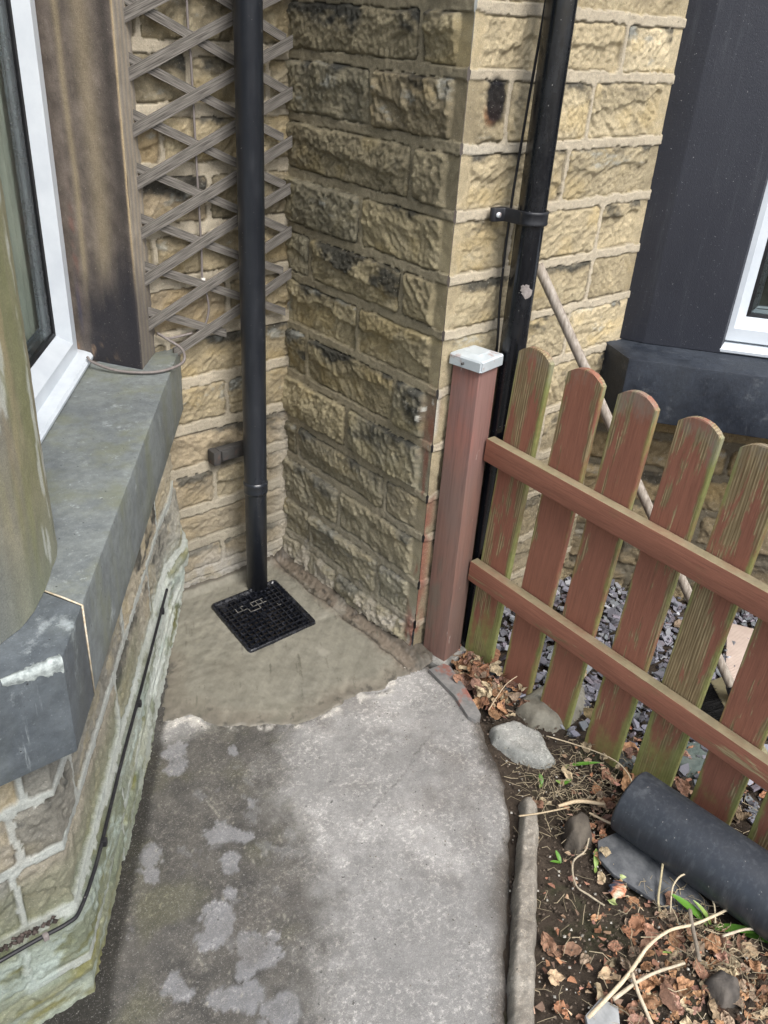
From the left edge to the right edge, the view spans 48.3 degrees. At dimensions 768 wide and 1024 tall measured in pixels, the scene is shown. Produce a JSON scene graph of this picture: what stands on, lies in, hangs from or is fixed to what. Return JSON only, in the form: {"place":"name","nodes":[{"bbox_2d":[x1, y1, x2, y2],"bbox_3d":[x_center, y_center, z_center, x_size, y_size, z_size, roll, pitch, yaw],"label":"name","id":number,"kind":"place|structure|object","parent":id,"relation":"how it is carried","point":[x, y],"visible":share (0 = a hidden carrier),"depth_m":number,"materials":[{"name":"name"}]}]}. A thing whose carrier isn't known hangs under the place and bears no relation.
{"place":"outdoors","nodes":[
{"label":"outdoors","id":0,"kind":"place"},
{"bbox_2d":[42,623,509,1023],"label":"path","id":1,"kind":"structure","parent":0,"point":[239,899],"depth_m":1.94,"materials":[{"name":"concrete"}]},
{"bbox_2d":[0,0,474,1023],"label":"stone house","id":2,"kind":"structure","parent":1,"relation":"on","point":[122,502],"depth_m":2.10,"materials":[{"name":"stone"}]},
{"bbox_2d":[0,60,38,341],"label":"net curtain","id":3,"kind":"object","parent":2,"relation":"hanging from","point":[11,193],"visible":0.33,"depth_m":2.00,"materials":[{"name":"white fabric"}]},
{"bbox_2d":[0,916,58,951],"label":"dead moss","id":4,"kind":"object","parent":2,"relation":"on","point":[19,939],"visible":1,"depth_m":1.49,"materials":[{"name":"plant"}]},
{"bbox_2d":[0,0,92,442],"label":"window","id":5,"kind":"structure","parent":2,"relation":"in","point":[57,366],"depth_m":2.01,"materials":[{"name":"white plastic"}]},
{"bbox_2d":[0,588,167,962],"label":"cable","id":6,"kind":"object","parent":2,"relation":"attached to","point":[44,936],"visible":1,"depth_m":1.70,"materials":[{"name":"black plastic"}]},
{"bbox_2d":[86,0,209,373],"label":"cable","id":7,"kind":"object","parent":2,"relation":"attached to","point":[168,339],"visible":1,"depth_m":2.24,"materials":[{"name":"plastic"}]},
{"bbox_2d":[124,0,292,355],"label":"garden trellis","id":8,"kind":"object","parent":2,"relation":"attached to","point":[138,67],"visible":0.8,"depth_m":2.22,"materials":[{"name":"brown wood"}]},
{"bbox_2d":[208,0,267,590],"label":"downpipe","id":9,"kind":"object","parent":2,"relation":"attached to","point":[251,447],"visible":1,"depth_m":2.34,"materials":[{"name":"black plastic"}]},
{"bbox_2d":[162,547,432,726],"bbox_3d":[-0.391,0.379,2.638,0.826,0.068,0.833,-21,38,-36],"label":"cement patch","id":10,"kind":"object","parent":1,"relation":"on","point":[340,651],"visible":0.69,"depth_m":2.57,"materials":[{"name":"beige concrete"}]},
{"bbox_2d":[211,580,314,652],"bbox_3d":[-0.392,0.374,2.773,0.275,0.118,0.274,-21,38,-36],"label":"drain grate","id":11,"kind":"object","parent":10,"relation":"in","point":[290,607],"visible":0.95,"depth_m":2.74,"materials":[{"name":"black metal"}]},
{"bbox_2d":[451,581,767,1023],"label":"garden soil","id":12,"kind":"structure","parent":0,"point":[552,921],"depth_m":1.95,"materials":[{"name":"brown soil"}]},
{"bbox_2d":[429,664,480,722],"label":"painted kerb","id":13,"kind":"structure","parent":12,"relation":"on","point":[442,676],"depth_m":2.49,"materials":[{"name":"grey paint"}]},
{"bbox_2d":[423,345,502,667],"bbox_3d":[0.203,0.023,2.418,0.120,1.000,0.130,26,36,33],"label":"gate post","id":14,"kind":"object","parent":12,"relation":"on","point":[474,374],"visible":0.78,"depth_m":2.35,"materials":[{"name":"wood"}]},
{"bbox_2d":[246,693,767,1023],"bbox_3d":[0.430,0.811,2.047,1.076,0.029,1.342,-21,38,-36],"label":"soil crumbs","id":15,"kind":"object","parent":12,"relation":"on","point":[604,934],"visible":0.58,"depth_m":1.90,"materials":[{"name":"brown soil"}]},
{"bbox_2d":[489,721,555,769],"bbox_3d":[0.384,0.635,2.345,0.144,0.047,0.200,-21,38,-36],"label":"flat stone","id":16,"kind":"object","parent":12,"relation":"on","point":[519,742],"visible":0.97,"depth_m":2.32,"materials":[{"name":"stone"}]},
{"bbox_2d":[506,797,538,1023],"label":"path edging","id":17,"kind":"object","parent":12,"relation":"on","point":[520,985],"visible":0.93,"depth_m":1.84,"materials":[{"name":"concrete"}]},
{"bbox_2d":[519,806,569,816],"bbox_3d":[0.398,0.739,2.103,0.148,0.027,0.014,-8,32,-19],"label":"twig","id":18,"kind":"object","parent":17,"relation":"on","point":[543,812],"visible":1,"depth_m":2.09,"materials":[{"name":"beige wood"}]},
{"bbox_2d":[539,774,543,787],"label":"bulb shoot","id":19,"kind":"object","parent":12,"relation":"on","point":[541,784],"visible":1,"depth_m":2.23,"materials":[{"name":"green plant"}]},
{"bbox_2d":[515,686,587,733],"bbox_3d":[0.504,0.557,2.492,0.248,0.050,0.172,-21,38,-36],"label":"boulder","id":20,"kind":"object","parent":12,"relation":"on","point":[535,712],"visible":0.52,"depth_m":2.44,"materials":[{"name":"stone"}]},
{"bbox_2d":[550,850,561,862],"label":"bulb shoot","id":21,"kind":"object","parent":12,"relation":"on","point":[558,858],"visible":1,"depth_m":2.02,"materials":[{"name":"green plant"}]},
{"bbox_2d":[556,779,571,784],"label":"bulb shoot","id":22,"kind":"object","parent":12,"relation":"on","point":[565,782],"visible":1,"depth_m":2.23,"materials":[{"name":"green plant"}]},
{"bbox_2d":[561,941,581,955],"bbox_3d":[0.399,0.929,1.819,0.037,0.016,0.033,-21,38,-36],"label":"fallen leaf","id":23,"kind":"object","parent":12,"relation":"on","point":[577,949],"visible":1,"depth_m":1.82,"materials":[{"name":"brown plant"}]},
{"bbox_2d":[560,812,591,857],"bbox_3d":[0.476,0.779,2.086,0.108,0.068,0.084,-21,38,-36],"label":"rock","id":24,"kind":"object","parent":12,"relation":"on","point":[576,834],"visible":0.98,"depth_m":2.06,"materials":[{"name":"stone"}]},
{"bbox_2d":[557,799,604,806],"bbox_3d":[0.496,0.732,2.154,0.121,0.012,0.022,1,30,-5],"label":"wood splinter","id":25,"kind":"object","parent":12,"relation":"on","point":[573,801],"visible":1,"depth_m":2.15,"materials":[{"name":"beige wood"}]},
{"bbox_2d":[565,761,599,768],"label":"bulb shoot","id":26,"kind":"object","parent":12,"relation":"on","point":[583,763],"visible":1,"depth_m":2.29,"materials":[{"name":"green plant"}]},
{"bbox_2d":[571,838,604,905],"bbox_3d":[0.468,0.828,2.001,0.063,0.020,0.194,4,30,0],"label":"root","id":27,"kind":"object","parent":12,"relation":"on","point":[577,887],"visible":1,"depth_m":1.97,"materials":[{"name":"beige plant"}]},
{"bbox_2d":[583,708,592,718],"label":"fallen leaf","id":28,"kind":"object","parent":12,"relation":"on","point":[588,712],"visible":0.42,"depth_m":2.44,"materials":[{"name":"beige plant"}]},
{"bbox_2d":[413,0,767,645],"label":"neighbouring house","id":29,"kind":"structure","parent":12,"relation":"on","point":[654,253],"depth_m":2.35,"materials":[{"name":"stone"}]},
{"bbox_2d":[461,0,577,647],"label":"downpipe","id":30,"kind":"object","parent":29,"relation":"attached to","point":[529,217],"visible":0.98,"depth_m":2.03,"materials":[{"name":"black plastic"}]},
{"bbox_2d":[495,0,545,351],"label":"cable","id":31,"kind":"object","parent":29,"relation":"attached to","point":[516,172],"visible":0.56,"depth_m":2.02,"materials":[{"name":"black plastic"}]},
{"bbox_2d":[720,182,767,357],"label":"window","id":32,"kind":"structure","parent":29,"relation":"in","point":[747,333],"depth_m":2.57,"materials":[{"name":"white plastic"}]},
{"bbox_2d":[590,914,601,921],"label":"fallen leaf","id":33,"kind":"object","parent":12,"relation":"on","point":[593,916],"visible":1,"depth_m":1.89,"materials":[{"name":"brown plant"}]},
{"bbox_2d":[594,849,598,872],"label":"bulb shoot","id":34,"kind":"object","parent":12,"relation":"on","point":[596,860],"visible":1,"depth_m":2.02,"materials":[{"name":"green plant"}]},
{"bbox_2d":[589,812,610,824],"bbox_3d":[0.553,0.764,2.108,0.101,0.012,0.013,20,33,25],"label":"wood splinter","id":35,"kind":"object","parent":12,"relation":"on","point":[598,817],"visible":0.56,"depth_m":2.12,"materials":[{"name":"wood"}]},
{"bbox_2d":[584,998,619,1023],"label":"stone","id":36,"kind":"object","parent":12,"relation":"on","point":[606,1013],"depth_m":1.69,"materials":[{"name":"grey stone"}]},
{"bbox_2d":[451,622,767,1023],"bbox_3d":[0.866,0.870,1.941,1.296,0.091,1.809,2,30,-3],"label":"leaf litter","id":37,"kind":"object","parent":12,"relation":"on","point":[476,676],"visible":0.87,"depth_m":1.84,"materials":[{"name":"brown plant"}]},
{"bbox_2d":[488,676,516,710],"bbox_3d":[0.338,0.517,2.453,0.011,0.044,0.137,26,37,33],"label":"straw","id":38,"kind":"object","parent":37,"relation":"on","point":[501,690],"visible":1,"depth_m":2.45,"materials":[{"name":"beige plant"}]},
{"bbox_2d":[546,735,631,781],"bbox_3d":[0.559,0.654,2.289,0.269,0.034,0.038,27,37,34],"label":"straw","id":39,"kind":"object","parent":37,"relation":"on","point":[594,751],"visible":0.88,"depth_m":2.30,"materials":[{"name":"plant"}]},
{"bbox_2d":[611,962,685,1000],"bbox_3d":[0.542,0.959,1.756,0.186,0.017,0.016,-10,33,-23],"label":"dry stem","id":40,"kind":"object","parent":37,"relation":"on","point":[627,989],"visible":1,"depth_m":1.75,"materials":[{"name":"beige plant"}]},
{"bbox_2d":[587,909,726,1018],"bbox_3d":[0.589,0.923,1.810,0.473,0.037,0.045,-15,35,-30],"label":"dry stem","id":41,"kind":"object","parent":37,"relation":"on","point":[608,996],"visible":0.84,"depth_m":1.78,"materials":[{"name":"beige plant"}]},
{"bbox_2d":[659,981,678,1012],"bbox_3d":[0.581,0.988,1.742,0.039,0.023,0.050,-21,38,-36],"label":"fallen leaf","id":42,"kind":"object","parent":37,"relation":"on","point":[668,998],"visible":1,"depth_m":1.74,"materials":[{"name":"brown plant"}]},
{"bbox_2d":[688,908,701,961],"bbox_3d":[0.666,0.907,1.836,0.010,0.010,0.121,7,30,5],"label":"stick","id":43,"kind":"object","parent":37,"relation":"on","point":[694,937],"visible":1,"depth_m":1.83,"materials":[{"name":"brown wood"}]},
{"bbox_2d":[704,969,739,1008],"bbox_3d":[0.703,0.980,1.761,0.080,0.052,0.080,-21,38,-36],"label":"rock","id":44,"kind":"object","parent":37,"relation":"on","point":[723,987],"visible":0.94,"depth_m":1.74,"materials":[{"name":"stone"}]},
{"bbox_2d":[722,928,752,936],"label":"dry stem","id":45,"kind":"object","parent":37,"relation":"on","point":[735,932],"visible":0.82,"depth_m":1.84,"materials":[{"name":"beige plant"}]},
{"bbox_2d":[608,874,626,904],"bbox_3d":[0.532,0.861,1.953,0.041,0.018,0.084,15,32,18],"label":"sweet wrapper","id":46,"kind":"object","parent":12,"relation":"on","point":[617,889],"visible":1,"depth_m":1.95,"materials":[{"name":"plastic"}]},
{"bbox_2d":[501,703,767,1023],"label":"dry straw","id":47,"kind":"object","parent":12,"relation":"on","point":[679,889],"visible":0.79,"depth_m":1.95,"materials":[{"name":"beige plant"}]},
{"bbox_2d":[631,972,652,1023],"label":"dry stem","id":48,"kind":"object","parent":12,"relation":"on","point":[649,1019],"visible":1,"depth_m":1.72,"materials":[{"name":"beige plant"}]},
{"bbox_2d":[597,832,709,915],"bbox_3d":[0.620,0.848,1.992,0.135,0.013,0.271,-22,40,-35],"label":"slate slab","id":49,"kind":"object","parent":12,"relation":"on","point":[633,864],"depth_m":1.99,"materials":[{"name":"grey stone"}]},
{"bbox_2d":[599,846,611,857],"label":"fallen leaf","id":50,"kind":"object","parent":49,"relation":"on","point":[606,851],"visible":1,"depth_m":2.02,"materials":[{"name":"beige plant"}]},
{"bbox_2d":[657,863,663,911],"bbox_3d":[0.635,0.814,1.946,0.010,0.096,0.153,11,31,12],"label":"stalk","id":51,"kind":"object","parent":12,"relation":"on","point":[660,882],"visible":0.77,"depth_m":1.95,"materials":[{"name":"beige plant"}]},
{"bbox_2d":[611,772,767,941],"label":"black pipe offcut","id":52,"kind":"object","parent":12,"relation":"on","point":[717,861],"visible":1,"depth_m":1.93,"materials":[{"name":"plastic"}]},
{"bbox_2d":[678,742,706,778],"bbox_3d":[0.853,0.675,2.344,0.172,0.036,0.144,-21,38,-36],"label":"flat stone","id":53,"kind":"object","parent":12,"relation":"on","point":[695,764],"visible":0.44,"depth_m":2.32,"materials":[{"name":"grey stone"}]},
{"bbox_2d":[669,874,715,922],"bbox_3d":[0.693,0.862,1.912,0.103,0.060,0.074,13,31,15],"label":"stalk","id":54,"kind":"object","parent":12,"relation":"on","point":[678,877],"visible":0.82,"depth_m":1.91,"materials":[{"name":"beige plant"}]},
{"bbox_2d":[672,894,754,932],"bbox_3d":[0.725,0.900,1.890,0.192,0.048,0.023,16,32,20],"label":"bulb shoot","id":55,"kind":"object","parent":12,"relation":"on","point":[686,904],"visible":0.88,"depth_m":1.90,"materials":[{"name":"green plant"}]},
{"bbox_2d":[741,933,767,942],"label":"bulb shoot","id":56,"kind":"object","parent":12,"relation":"on","point":[753,936],"visible":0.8,"depth_m":1.87,"materials":[{"name":"green plant"}]},
{"bbox_2d":[462,574,767,823],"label":"slate gravel","id":57,"kind":"structure","parent":0,"point":[612,613],"depth_m":2.72,"materials":[{"name":"grey gravel"}]},
{"bbox_2d":[465,346,767,849],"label":"picket fence","id":58,"kind":"object","parent":57,"relation":"on","point":[718,570],"visible":0.9,"depth_m":2.07,"materials":[{"name":"paint"}]},
{"bbox_2d":[537,262,767,754],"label":"broom","id":59,"kind":"object","parent":57,"relation":"on","point":[716,698],"visible":0.3,"depth_m":2.31,"materials":[{"name":"brown wood"}]},
{"bbox_2d":[673,619,681,627],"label":"fallen leaf","id":60,"kind":"object","parent":57,"relation":"on","point":[677,623],"visible":0.49,"depth_m":2.86,"materials":[{"name":"brown plant"}]},
{"bbox_2d":[724,624,753,679],"bbox_3d":[1.169,0.480,2.715,0.170,0.040,0.340,14,31,16],"label":"paving slab","id":61,"kind":"object","parent":57,"relation":"on","point":[739,635],"depth_m":2.76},
{"bbox_2d":[618,751,635,768],"bbox_3d":[0.666,0.666,2.343,0.101,0.030,0.072,22,34,28],"label":"flat stone","id":62,"kind":"object","parent":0,"point":[627,762],"visible":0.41,"depth_m":2.32,"materials":[{"name":"grey stone"}]},
{"bbox_2d":[623,741,638,754],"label":"fallen leaf","id":63,"kind":"object","parent":62,"relation":"on","point":[628,744],"visible":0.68,"depth_m":2.34,"materials":[{"name":"brown plant"}]}
]}

